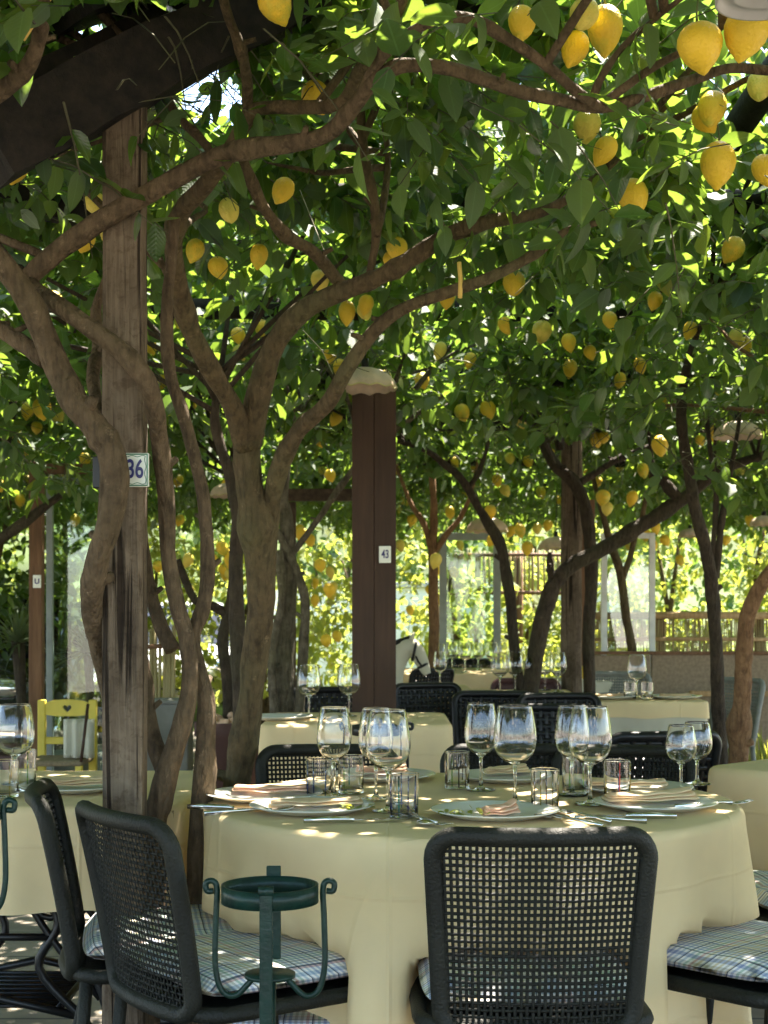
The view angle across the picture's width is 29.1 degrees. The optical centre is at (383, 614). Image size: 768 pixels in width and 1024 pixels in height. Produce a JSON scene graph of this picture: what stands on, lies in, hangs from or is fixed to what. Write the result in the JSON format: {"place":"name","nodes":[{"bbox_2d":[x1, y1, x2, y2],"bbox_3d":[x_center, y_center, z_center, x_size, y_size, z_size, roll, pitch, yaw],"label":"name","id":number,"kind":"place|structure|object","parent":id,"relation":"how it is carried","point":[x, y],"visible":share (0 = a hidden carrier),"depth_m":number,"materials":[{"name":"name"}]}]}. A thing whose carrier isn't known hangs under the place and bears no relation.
{"place":"outdoors","nodes":[
{"label":"outdoors","id":0,"kind":"place"},
{"bbox_2d":[232,1010,329,1023],"bbox_3d":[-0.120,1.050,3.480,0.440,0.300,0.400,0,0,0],"label":"seat cushion","id":1,"kind":"object","parent":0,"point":[303,1017],"visible":0.04,"depth_m":3.29,"materials":[{"name":"blue fabric"}]},
{"bbox_2d":[0,730,763,1023],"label":"ground","id":2,"kind":"structure","parent":0,"point":[10,951],"depth_m":5.16,"materials":[{"name":"stone"}]},
{"bbox_2d":[0,797,17,908],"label":"cooler stand","id":3,"kind":"object","parent":2,"relation":"on","point":[4,809],"visible":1,"depth_m":2.75,"materials":[{"name":"green metal"}]},
{"bbox_2d":[0,604,80,758],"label":"potted palm","id":4,"kind":"object","parent":2,"relation":"on","point":[18,634],"visible":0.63,"depth_m":9.17,"materials":[{"name":"green plant"}]},
{"bbox_2d":[0,476,96,660],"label":"garden shrub","id":5,"kind":"object","parent":2,"relation":"on","point":[21,591],"visible":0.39,"depth_m":11.81,"materials":[{"name":"green plant"}]},
{"bbox_2d":[0,593,101,749],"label":"wall","id":6,"kind":"structure","parent":2,"relation":"on","point":[68,684],"depth_m":12.02,"materials":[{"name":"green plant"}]},
{"bbox_2d":[29,462,92,770],"bbox_3d":[-1.676,0.186,8.005,0.476,2.027,0.070,0,0,0],"label":"timber frame","id":7,"kind":"object","parent":2,"relation":"on","point":[36,615],"visible":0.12,"depth_m":7.97,"materials":[{"name":"red wood"}]},
{"bbox_2d":[46,478,78,770],"bbox_3d":[-1.716,0.216,8.300,0.349,1.968,0.040,0,0,0],"label":"metal post","id":8,"kind":"object","parent":2,"relation":"on","point":[49,617],"visible":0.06,"depth_m":8.28,"materials":[{"name":"grey metal"}]},
{"bbox_2d":[26,617,101,770],"bbox_3d":[-1.904,0.602,9.376,0.701,1.196,0.697,0,0,-42],"label":"potted palm","id":9,"kind":"object","parent":2,"relation":"on","point":[88,668],"visible":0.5,"depth_m":9.37,"materials":[{"name":"green plant"}]},
{"bbox_2d":[36,699,96,770],"bbox_3d":[-1.689,0.825,7.739,0.314,0.750,0.358,0,0,0],"label":"wooden chair","id":10,"kind":"object","parent":2,"relation":"on","point":[54,708],"visible":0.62,"depth_m":7.88,"materials":[{"name":"yellow paint"}]},
{"bbox_2d":[63,719,94,757],"bbox_3d":[-1.583,0.640,7.676,0.162,0.200,0.068,0,0,0],"label":"folded cloth","id":11,"kind":"object","parent":10,"relation":"on","point":[72,735],"visible":0.93,"depth_m":7.66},
{"bbox_2d":[0,0,160,698],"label":"lemon tree","id":12,"kind":"object","parent":2,"relation":"on","point":[43,349],"visible":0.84,"depth_m":3.30,"materials":[{"name":"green plant"}]},
{"bbox_2d":[0,810,174,1023],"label":"dining table","id":13,"kind":"object","parent":2,"relation":"on","point":[40,989],"visible":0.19,"depth_m":3.86,"materials":[{"name":"wood"}]},
{"bbox_2d":[0,771,216,914],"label":"tablecloth","id":14,"kind":"object","parent":13,"relation":"on","point":[29,890],"visible":0.21,"depth_m":3.64,"materials":[{"name":"fabric"}]},
{"bbox_2d":[0,759,18,797],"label":"tumbler","id":15,"kind":"object","parent":14,"relation":"on","point":[9,777],"visible":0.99,"depth_m":3.80,"materials":[{"name":"clear glass"}]},
{"bbox_2d":[0,703,34,791],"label":"wine glass","id":16,"kind":"object","parent":14,"relation":"on","point":[17,732],"visible":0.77,"depth_m":3.91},
{"bbox_2d":[0,174,213,543],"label":"lemon tree","id":17,"kind":"object","parent":2,"relation":"on","point":[51,452],"visible":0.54,"depth_m":7.35,"materials":[{"name":"green plant"}]},
{"bbox_2d":[0,74,244,599],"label":"garden tree","id":18,"kind":"object","parent":2,"relation":"on","point":[12,564],"visible":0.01,"depth_m":22.98,"materials":[{"name":"green plant"}]},
{"bbox_2d":[54,514,229,736],"bbox_3d":[-2.468,0.105,13.952,2.198,2.268,1.844,0,0,0],"label":"garden shrub","id":19,"kind":"object","parent":2,"relation":"on","point":[155,553],"visible":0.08,"depth_m":13.96,"materials":[{"name":"green plant"}]},
{"bbox_2d":[24,778,278,1023],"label":"wicker chair","id":20,"kind":"object","parent":2,"relation":"on","point":[81,960],"visible":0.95,"depth_m":3.17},
{"bbox_2d":[148,626,178,697],"bbox_3d":[-1.386,0.606,9.182,0.248,1.088,0.071,0,0,0],"label":"reed screen","id":21,"kind":"object","parent":2,"relation":"on","point":[169,667],"visible":0.24,"depth_m":9.19,"materials":[{"name":"brown wood"}]},
{"bbox_2d":[147,698,192,770],"bbox_3d":[-1.223,0.839,8.425,0.268,0.722,0.274,0,0,0],"label":"planter box","id":22,"kind":"object","parent":2,"relation":"on","point":[165,710],"visible":0.08,"depth_m":8.30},
{"bbox_2d":[15,240,377,718],"bbox_3d":[-1.488,-0.430,8.946,1.732,3.401,3.835,0,0,-36],"label":"lemon tree","id":23,"kind":"object","parent":2,"relation":"on","point":[175,436],"visible":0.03,"depth_m":7.98,"materials":[{"name":"green plant"}]},
{"bbox_2d":[75,800,348,1023],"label":"wicker chair","id":24,"kind":"object","parent":2,"relation":"on","point":[175,984],"visible":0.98,"depth_m":2.93,"materials":[{"name":"wicker"}]},
{"bbox_2d":[194,712,232,787],"bbox_3d":[-0.865,0.857,7.900,0.300,0.686,0.300,0,0,0],"label":"flower pot","id":25,"kind":"object","parent":2,"relation":"on","point":[223,726],"visible":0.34,"depth_m":7.77,"materials":[{"name":"ceramic"}]},
{"bbox_2d":[154,529,351,724],"bbox_3d":[-1.265,0.173,14.571,2.264,2.117,2.083,0,0,0],"label":"garden shrub","id":26,"kind":"object","parent":2,"relation":"on","point":[320,625],"visible":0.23,"depth_m":14.57,"materials":[{"name":"green plant"}]},
{"bbox_2d":[203,866,336,1023],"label":"cooler stand","id":27,"kind":"object","parent":2,"relation":"on","point":[272,894],"visible":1,"depth_m":2.67,"materials":[{"name":"green metal"}]},
{"bbox_2d":[0,27,542,718],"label":"lemon tree","id":28,"kind":"object","parent":2,"relation":"on","point":[214,269],"visible":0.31,"depth_m":5.57,"materials":[{"name":"green plant"}]},
{"bbox_2d":[0,333,591,679],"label":"lemon tree","id":29,"kind":"object","parent":2,"relation":"on","point":[428,482],"visible":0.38,"depth_m":11.24,"materials":[{"name":"green plant"}]},
{"bbox_2d":[82,321,522,690],"bbox_3d":[-0.491,-0.424,9.335,1.747,3.390,3.442,0,0,-43],"label":"lemon tree","id":30,"kind":"object","parent":2,"relation":"on","point":[335,419],"visible":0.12,"depth_m":8.78,"materials":[{"name":"green plant"}]},
{"bbox_2d":[255,744,373,784],"bbox_3d":[-0.153,0.793,4.131,0.463,0.821,0.571,0,0,-3],"label":"wicker chair","id":31,"kind":"object","parent":2,"relation":"on","point":[262,765],"visible":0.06,"depth_m":4.37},
{"bbox_2d":[288,489,351,687],"bbox_3d":[-0.494,0.196,9.500,0.578,2.009,0.060,0,0,0],"label":"timber frame","id":32,"kind":"object","parent":2,"relation":"on","point":[312,494],"visible":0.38,"depth_m":9.47,"materials":[{"name":"brown wood"}]},
{"bbox_2d":[294,686,351,712],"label":"metal chair","id":33,"kind":"object","parent":2,"relation":"on","point":[329,696],"visible":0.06,"depth_m":7.90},
{"bbox_2d":[150,225,526,609],"bbox_3d":[-0.836,-3.480,24.032,8.069,10.114,4.482,0,0,0],"label":"garden tree","id":34,"kind":"object","parent":2,"relation":"on","point":[332,552],"depth_m":23.68,"materials":[{"name":"green plant"}]},
{"bbox_2d":[68,212,679,712],"bbox_3d":[-0.044,-0.424,7.232,2.996,3.422,2.196,0,0,0],"label":"lemon tree","id":35,"kind":"object","parent":2,"relation":"on","point":[414,404],"visible":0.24,"depth_m":7.16,"materials":[{"name":"green plant"}]},
{"bbox_2d":[352,391,395,712],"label":"wooden column","id":36,"kind":"structure","parent":2,"relation":"on","point":[373,530],"depth_m":7.00,"materials":[{"name":"brown paint"}]},
{"bbox_2d":[0,0,767,786],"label":"lemon tree","id":37,"kind":"object","parent":2,"relation":"on","point":[438,120],"visible":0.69,"depth_m":3.96,"materials":[{"name":"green plant"}]},
{"bbox_2d":[0,0,767,1023],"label":"lemon tree","id":38,"kind":"object","parent":2,"relation":"on","point":[364,30],"visible":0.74,"depth_m":3.35,"materials":[{"name":"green plant"}]},
{"bbox_2d":[0,0,767,1023],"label":"pergola","id":39,"kind":"object","parent":2,"relation":"on","point":[84,82],"visible":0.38,"depth_m":3.41,"materials":[{"name":"brown wood"}]},
{"bbox_2d":[126,453,148,486],"bbox_3d":[-0.571,-0.333,3.394,0.064,0.078,0.013,0,0,0],"label":"number plaque","id":40,"kind":"object","parent":39,"relation":"attached to","point":[138,464],"visible":0.77,"depth_m":3.39,"materials":[{"name":"ceramic"}]},
{"bbox_2d":[345,355,397,395],"bbox_3d":[-0.084,-1.216,6.750,0.294,0.393,0.297,0,0,0],"label":"pendant lamp","id":41,"kind":"object","parent":39,"relation":"hanging from","point":[372,381],"visible":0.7,"depth_m":6.67,"materials":[{"name":"ceramic"}]},
{"bbox_2d":[715,0,767,20],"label":"pendant lamp","id":42,"kind":"object","parent":39,"relation":"hanging from","point":[750,10],"visible":1,"depth_m":2.78,"materials":[{"name":"grey ceramic"}]},
{"bbox_2d":[273,522,526,708],"bbox_3d":[0.125,0.030,15.190,2.699,2.425,2.080,0,0,0],"label":"garden shrub","id":43,"kind":"object","parent":2,"relation":"on","point":[421,615],"visible":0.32,"depth_m":15.08,"materials":[{"name":"green plant"}]},
{"bbox_2d":[396,632,430,683],"bbox_3d":[0.112,0.661,10.610,0.560,1.078,0.380,0,0,0],"label":"horse statue","id":44,"kind":"object","parent":2,"relation":"on","point":[409,647],"visible":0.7,"depth_m":10.57,"materials":[{"name":"ceramic"}]},
{"bbox_2d":[396,682,461,724],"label":"metal chair","id":45,"kind":"object","parent":2,"relation":"on","point":[410,697],"visible":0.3,"depth_m":8.38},
{"bbox_2d":[266,582,636,690],"bbox_3d":[0.800,0.390,19.125,4.900,1.620,0.350,0,0,0],"label":"hedge","id":46,"kind":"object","parent":2,"relation":"on","point":[421,591],"depth_m":19.00,"materials":[{"name":"green plant"}]},
{"bbox_2d":[439,533,500,658],"bbox_3d":[0.721,0.257,12.400,0.512,1.887,0.040,0,0,0],"label":"metal frame","id":47,"kind":"object","parent":2,"relation":"on","point":[443,596],"visible":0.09,"depth_m":12.38,"materials":[{"name":"grey metal"}]},
{"bbox_2d":[396,556,560,676],"bbox_3d":[1.171,0.312,16.984,2.420,2.045,2.054,0,0,0],"label":"garden shrub","id":48,"kind":"object","parent":2,"relation":"on","point":[527,610],"visible":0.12,"depth_m":16.76,"materials":[{"name":"green plant"}]},
{"bbox_2d":[451,690,529,766],"bbox_3d":[0.523,0.793,7.251,0.463,0.821,0.571,0,0,8],"label":"metal chair","id":49,"kind":"object","parent":2,"relation":"on","point":[461,700],"visible":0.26,"depth_m":7.49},
{"bbox_2d":[440,743,557,772],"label":"wicker chair","id":50,"kind":"object","parent":2,"relation":"on","point":[545,749],"visible":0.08,"depth_m":4.40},
{"bbox_2d":[450,548,560,657],"bbox_3d":[1.525,0.240,16.416,1.610,1.960,0.163,0,0,0],"label":"reed screen","id":51,"kind":"object","parent":2,"relation":"on","point":[518,555],"visible":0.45,"depth_m":16.39,"materials":[{"name":"brown wood"}]},
{"bbox_2d":[409,826,657,1023],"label":"wicker chair","id":52,"kind":"object","parent":2,"relation":"on","point":[465,984],"visible":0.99,"depth_m":2.72,"materials":[{"name":"wicker"}]},
{"bbox_2d":[495,703,583,766],"bbox_3d":[0.668,0.793,6.151,0.463,0.821,0.571,0,0,5],"label":"metal chair","id":53,"kind":"object","parent":2,"relation":"on","point":[545,710],"visible":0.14,"depth_m":6.40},
{"bbox_2d":[400,287,684,693],"bbox_3d":[0.731,-0.435,8.821,2.246,3.437,2.913,0,0,0],"label":"lemon tree","id":54,"kind":"object","parent":2,"relation":"on","point":[523,426],"visible":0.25,"depth_m":8.81,"materials":[{"name":"green plant"}]},
{"bbox_2d":[516,692,601,776],"bbox_3d":[0.884,0.793,7.051,0.463,0.821,0.571,0,0,-6],"label":"metal chair","id":55,"kind":"object","parent":2,"relation":"on","point":[586,698],"visible":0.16,"depth_m":7.30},
{"bbox_2d":[396,107,724,647],"bbox_3d":[2.615,-4.294,25.004,8.269,12.145,5.019,0,0,0],"label":"garden tree","id":56,"kind":"object","parent":2,"relation":"on","point":[535,539],"visible":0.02,"depth_m":24.66,"materials":[{"name":"green plant"}]},
{"bbox_2d":[386,38,767,764],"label":"lemon tree","id":57,"kind":"object","parent":2,"relation":"on","point":[726,288],"visible":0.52,"depth_m":5.59,"materials":[{"name":"green plant"}]},
{"bbox_2d":[396,398,767,650],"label":"lemon tree","id":58,"kind":"object","parent":2,"relation":"on","point":[528,502],"visible":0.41,"depth_m":11.81,"materials":[{"name":"green plant"}]},
{"bbox_2d":[523,527,657,676],"bbox_3d":[2.277,0.085,17.629,2.012,2.300,1.575,0,0,0],"label":"garden shrub","id":59,"kind":"object","parent":2,"relation":"on","point":[612,599],"visible":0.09,"depth_m":17.42,"materials":[{"name":"green plant"}]},
{"bbox_2d":[595,671,651,694],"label":"chair","id":60,"kind":"object","parent":2,"relation":"on","point":[619,674],"visible":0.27,"depth_m":10.09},
{"bbox_2d":[551,744,698,789],"bbox_3d":[0.643,0.793,4.110,0.463,0.821,0.571,0,0,15],"label":"wicker chair","id":61,"kind":"object","parent":2,"relation":"on","point":[641,752],"visible":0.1,"depth_m":4.34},
{"bbox_2d":[601,533,654,655],"bbox_3d":[1.945,0.273,11.800,0.428,1.854,0.040,0,0,0],"label":"metal post","id":62,"kind":"object","parent":2,"relation":"on","point":[650,537],"visible":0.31,"depth_m":11.78,"materials":[{"name":"white metal"}]},
{"bbox_2d":[501,610,767,676],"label":"garden shrub","id":63,"kind":"object","parent":2,"relation":"on","point":[549,644],"visible":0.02,"depth_m":14.67,"materials":[{"name":"green plant"}]},
{"bbox_2d":[521,220,767,692],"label":"lemon tree","id":64,"kind":"object","parent":2,"relation":"on","point":[563,572],"visible":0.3,"depth_m":8.46,"materials":[{"name":"green plant"}]},
{"bbox_2d":[712,359,761,440],"bbox_3d":[1.869,-1.138,7.800,0.263,0.424,0.266,0,0,0],"label":"pendant lamp","id":65,"kind":"object","parent":64,"relation":"hanging from","point":[725,428],"visible":0.74,"depth_m":7.73,"materials":[{"name":"ceramic"}]},
{"bbox_2d":[602,730,721,791],"bbox_3d":[0.871,0.793,5.150,0.463,0.821,0.571,0,0,-15],"label":"metal chair","id":66,"kind":"object","parent":2,"relation":"on","point":[708,761],"visible":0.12,"depth_m":4.90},
{"bbox_2d":[565,149,767,763],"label":"lemon tree","id":67,"kind":"object","parent":2,"relation":"on","point":[739,724],"visible":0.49,"depth_m":6.37,"materials":[{"name":"green plant"}]},
{"bbox_2d":[595,651,767,758],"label":"woven partition","id":68,"kind":"object","parent":2,"relation":"on","point":[676,672],"visible":0.31,"depth_m":11.20,"materials":[{"name":"brown wicker"}]},
{"bbox_2d":[595,611,767,650],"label":"bamboo fence","id":69,"kind":"object","parent":2,"relation":"on","point":[760,635],"visible":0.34,"depth_m":13.79,"materials":[{"name":"brown wood"}]},
{"bbox_2d":[596,74,767,650],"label":"garden tree","id":70,"kind":"object","parent":2,"relation":"on","point":[730,600],"visible":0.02,"depth_m":23.00,"materials":[{"name":"green plant"}]},
{"bbox_2d":[597,516,767,650],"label":"garden shrub","id":71,"kind":"object","parent":2,"relation":"on","point":[750,576],"visible":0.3,"depth_m":16.34,"materials":[{"name":"green plant"}]},
{"bbox_2d":[667,919,767,1023],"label":"wicker chair","id":72,"kind":"object","parent":2,"relation":"on","point":[728,964],"visible":0.62,"depth_m":3.06,"materials":[{"name":"fabric"}]},
{"bbox_2d":[753,870,767,1023],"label":"wicker chair","id":73,"kind":"object","parent":2,"relation":"on","point":[761,879],"visible":0.2,"depth_m":3.77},
{"bbox_3d":[0.212,0.831,3.600,1.272,0.739,1.272,0,0,0],"label":"dining table","id":74,"kind":"object","parent":2,"relation":"on","visible":0},
{"bbox_2d":[202,773,759,1023],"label":"tablecloth","id":75,"kind":"object","parent":74,"relation":"on","point":[376,921],"visible":0.4,"depth_m":3.08,"materials":[{"name":"fabric"}]},
{"bbox_2d":[206,787,322,803],"bbox_3d":[-0.292,0.439,3.603,0.287,0.017,0.287,0,0,-32],"label":"plate","id":76,"kind":"object","parent":75,"relation":"on","point":[230,795],"visible":0.57,"depth_m":3.64,"materials":[{"name":"ceramic"}]},
{"bbox_2d":[249,796,374,815],"bbox_3d":[-0.165,0.439,3.383,0.287,0.017,0.287,0,0,-3],"label":"plate","id":77,"kind":"object","parent":75,"relation":"on","point":[308,810],"visible":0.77,"depth_m":3.38,"materials":[{"name":"ceramic"}]},
{"bbox_2d":[269,795,362,805],"bbox_3d":[-0.157,0.428,3.417,0.218,0.017,0.076,0,0,-6],"label":"napkin","id":78,"kind":"object","parent":77,"relation":"on","point":[312,801],"visible":1,"depth_m":3.39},
{"bbox_2d":[306,757,331,795],"bbox_3d":[-0.160,0.401,3.643,0.066,0.095,0.066,0,0,0],"label":"tumbler","id":79,"kind":"object","parent":75,"relation":"on","point":[318,774],"visible":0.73,"depth_m":3.62,"materials":[{"name":"clear glass"}]},
{"bbox_2d":[317,706,350,796],"bbox_3d":[-0.123,0.337,3.643,0.086,0.222,0.086,0,0,0],"label":"wine glass","id":80,"kind":"object","parent":75,"relation":"on","point":[333,735],"visible":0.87,"depth_m":3.61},
{"bbox_2d":[338,754,363,793],"bbox_3d":[-0.083,0.401,3.726,0.066,0.095,0.068,0,0,0],"label":"tumbler","id":81,"kind":"object","parent":75,"relation":"on","point":[350,773],"visible":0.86,"depth_m":3.70,"materials":[{"name":"clear glass"}]},
{"bbox_2d":[358,707,388,800],"bbox_3d":[-0.019,0.337,3.603,0.086,0.222,0.086,0,0,0],"label":"wine glass","id":82,"kind":"object","parent":75,"relation":"on","point":[365,713],"visible":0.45,"depth_m":3.58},
{"bbox_2d":[365,708,410,812],"bbox_3d":[0.009,0.332,3.383,0.104,0.232,0.104,0,0,0],"label":"wine glass","id":83,"kind":"object","parent":75,"relation":"on","point":[387,744],"visible":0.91,"depth_m":3.35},
{"bbox_2d":[389,771,418,818],"bbox_3d":[0.044,0.399,3.283,0.066,0.098,0.069,0,0,0],"label":"tumbler","id":84,"kind":"object","parent":75,"relation":"on","point":[403,792],"visible":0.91,"depth_m":3.25,"materials":[{"name":"clear glass"}]},
{"bbox_2d":[444,750,469,788],"bbox_3d":[0.189,0.401,3.831,0.066,0.095,0.068,0,0,0],"label":"tumbler","id":85,"kind":"object","parent":75,"relation":"on","point":[456,765],"visible":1,"depth_m":3.81,"materials":[{"name":"clear glass"}]},
{"bbox_2d":[464,703,495,791],"bbox_3d":[0.248,0.337,3.789,0.086,0.222,0.086,0,0,0],"label":"wine glass","id":86,"kind":"object","parent":75,"relation":"on","point":[479,726],"visible":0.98,"depth_m":3.76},
{"bbox_2d":[431,800,559,821],"bbox_3d":[0.247,0.439,3.299,0.287,0.017,0.287,0,0,-24],"label":"plate","id":87,"kind":"object","parent":75,"relation":"on","point":[528,810],"visible":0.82,"depth_m":3.32,"materials":[{"name":"ceramic"}]},
{"bbox_2d":[469,769,530,783],"bbox_3d":[0.331,0.439,4.018,0.287,0.017,0.287,0,0,-16],"label":"plate","id":88,"kind":"object","parent":75,"relation":"on","point":[505,778],"visible":0.45,"depth_m":4.04,"materials":[{"name":"ceramic"}]},
{"bbox_2d":[493,705,536,801],"bbox_3d":[0.312,0.332,3.527,0.104,0.232,0.104,0,0,0],"label":"wine glass","id":89,"kind":"object","parent":75,"relation":"on","point":[515,739],"visible":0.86,"depth_m":3.49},
{"bbox_2d":[531,767,558,807],"bbox_3d":[0.370,0.401,3.400,0.066,0.095,0.070,0,0,0],"label":"tumbler","id":90,"kind":"object","parent":75,"relation":"on","point":[544,785],"visible":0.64,"depth_m":3.37,"materials":[{"name":"clear glass"}]},
{"bbox_2d":[555,705,586,796],"bbox_3d":[0.468,0.337,3.684,0.086,0.222,0.086,0,0,0],"label":"wine glass","id":91,"kind":"object","parent":75,"relation":"on","point":[564,712],"visible":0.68,"depth_m":3.66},
{"bbox_2d":[562,756,587,793],"bbox_3d":[0.481,0.401,3.726,0.066,0.095,0.068,0,0,0],"label":"tumbler","id":92,"kind":"object","parent":75,"relation":"on","point":[580,776],"visible":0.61,"depth_m":3.70,"materials":[{"name":"clear glass"}]},
{"bbox_2d":[568,705,611,805],"bbox_3d":[0.488,0.332,3.508,0.104,0.232,0.104,0,0,0],"label":"wine glass","id":93,"kind":"object","parent":75,"relation":"on","point":[590,738],"visible":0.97,"depth_m":3.47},
{"bbox_2d":[603,759,630,793],"bbox_3d":[0.567,0.401,3.602,0.066,0.095,0.068,0,0,0],"label":"tumbler","id":94,"kind":"object","parent":75,"relation":"on","point":[617,774],"visible":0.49,"depth_m":3.58,"materials":[{"name":"clear glass"}]},
{"bbox_2d":[593,796,717,812],"bbox_3d":[0.629,0.439,3.435,0.287,0.017,0.287,0,0,11],"label":"plate","id":95,"kind":"object","parent":75,"relation":"on","point":[652,806],"visible":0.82,"depth_m":3.43,"materials":[{"name":"ceramic"}]},
{"bbox_2d":[601,787,698,801],"bbox_3d":[0.627,0.422,3.487,0.228,0.027,0.088,0,0,-5],"label":"napkin","id":96,"kind":"object","parent":95,"relation":"on","point":[679,793],"visible":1,"depth_m":3.46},
{"bbox_2d":[665,724,696,789],"bbox_3d":[0.765,0.365,3.811,0.080,0.165,0.080,0,0,0],"label":"wine glass","id":97,"kind":"object","parent":75,"relation":"on","point":[681,746],"visible":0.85,"depth_m":3.78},
{"bbox_2d":[684,721,711,785],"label":"wine glass","id":98,"kind":"object","parent":75,"relation":"on","point":[702,729],"visible":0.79,"depth_m":3.89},
{"bbox_3d":[-0.115,0.831,6.450,0.740,0.739,0.740,0,0,0],"label":"dining table","id":99,"kind":"object","parent":2,"relation":"on","visible":0},
{"bbox_2d":[258,712,452,782],"bbox_3d":[-0.115,0.601,6.448,0.831,0.305,0.830,0,0,0],"label":"tablecloth","id":100,"kind":"object","parent":99,"relation":"on","point":[431,737],"visible":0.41,"depth_m":6.05,"materials":[{"name":"fabric"}]},
{"bbox_2d":[297,664,320,717],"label":"wine glass","id":101,"kind":"object","parent":100,"relation":"on","point":[308,681],"visible":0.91,"depth_m":6.41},
{"bbox_2d":[337,664,360,716],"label":"wine glass","id":102,"kind":"object","parent":100,"relation":"on","point":[348,681],"visible":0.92,"depth_m":6.51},
{"bbox_2d":[0,181,767,635],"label":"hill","id":103,"kind":"structure","parent":0,"point":[402,555],"depth_m":37.24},
{"bbox_2d":[79,25,767,160],"label":"sky","id":104,"kind":"structure","parent":0,"point":[192,90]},
{"bbox_2d":[709,677,765,760],"bbox_3d":[1.974,0.793,8.927,0.571,0.821,0.463,0,0,-32],"label":"chair","id":105,"kind":"object","parent":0,"point":[757,699],"visible":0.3,"depth_m":8.92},
{"bbox_3d":[1.500,0.831,4.400,1.047,0.739,1.047,0,0,0],"label":"dining table","id":106,"kind":"object","parent":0,"visible":0},
{"bbox_2d":[707,759,767,870],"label":"tablecloth","id":107,"kind":"object","parent":106,"relation":"on","point":[739,781],"visible":0.68,"depth_m":4.28,"materials":[{"name":"fabric"}]},
{"bbox_3d":[1.360,0.831,7.950,0.580,0.739,0.580,0,0,0],"label":"dining table","id":108,"kind":"object","parent":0,"visible":0},
{"bbox_2d":[609,717,707,734],"bbox_3d":[1.361,0.538,7.951,0.647,0.175,0.648,0,0,0],"label":"tablecloth","id":109,"kind":"object","parent":108,"relation":"on","point":[619,724],"visible":0.26,"depth_m":7.63,"materials":[{"name":"fabric"}]},
{"bbox_2d":[573,695,709,718],"bbox_3d":[1.360,0.490,7.950,0.658,0.090,0.658,0,0,0],"label":"tablecloth","id":110,"kind":"object","parent":109,"relation":"on","point":[653,708],"visible":0.54,"depth_m":7.63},
{"bbox_3d":[0.550,0.831,12.000,1.100,0.739,1.100,0,0,0],"label":"dining table","id":111,"kind":"object","parent":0,"visible":0},
{"bbox_2d":[403,668,523,689],"bbox_3d":[0.550,0.601,11.999,1.196,0.305,1.188,0,0,0],"label":"tablecloth","id":112,"kind":"object","parent":111,"relation":"on","point":[483,678],"visible":0.12,"depth_m":11.42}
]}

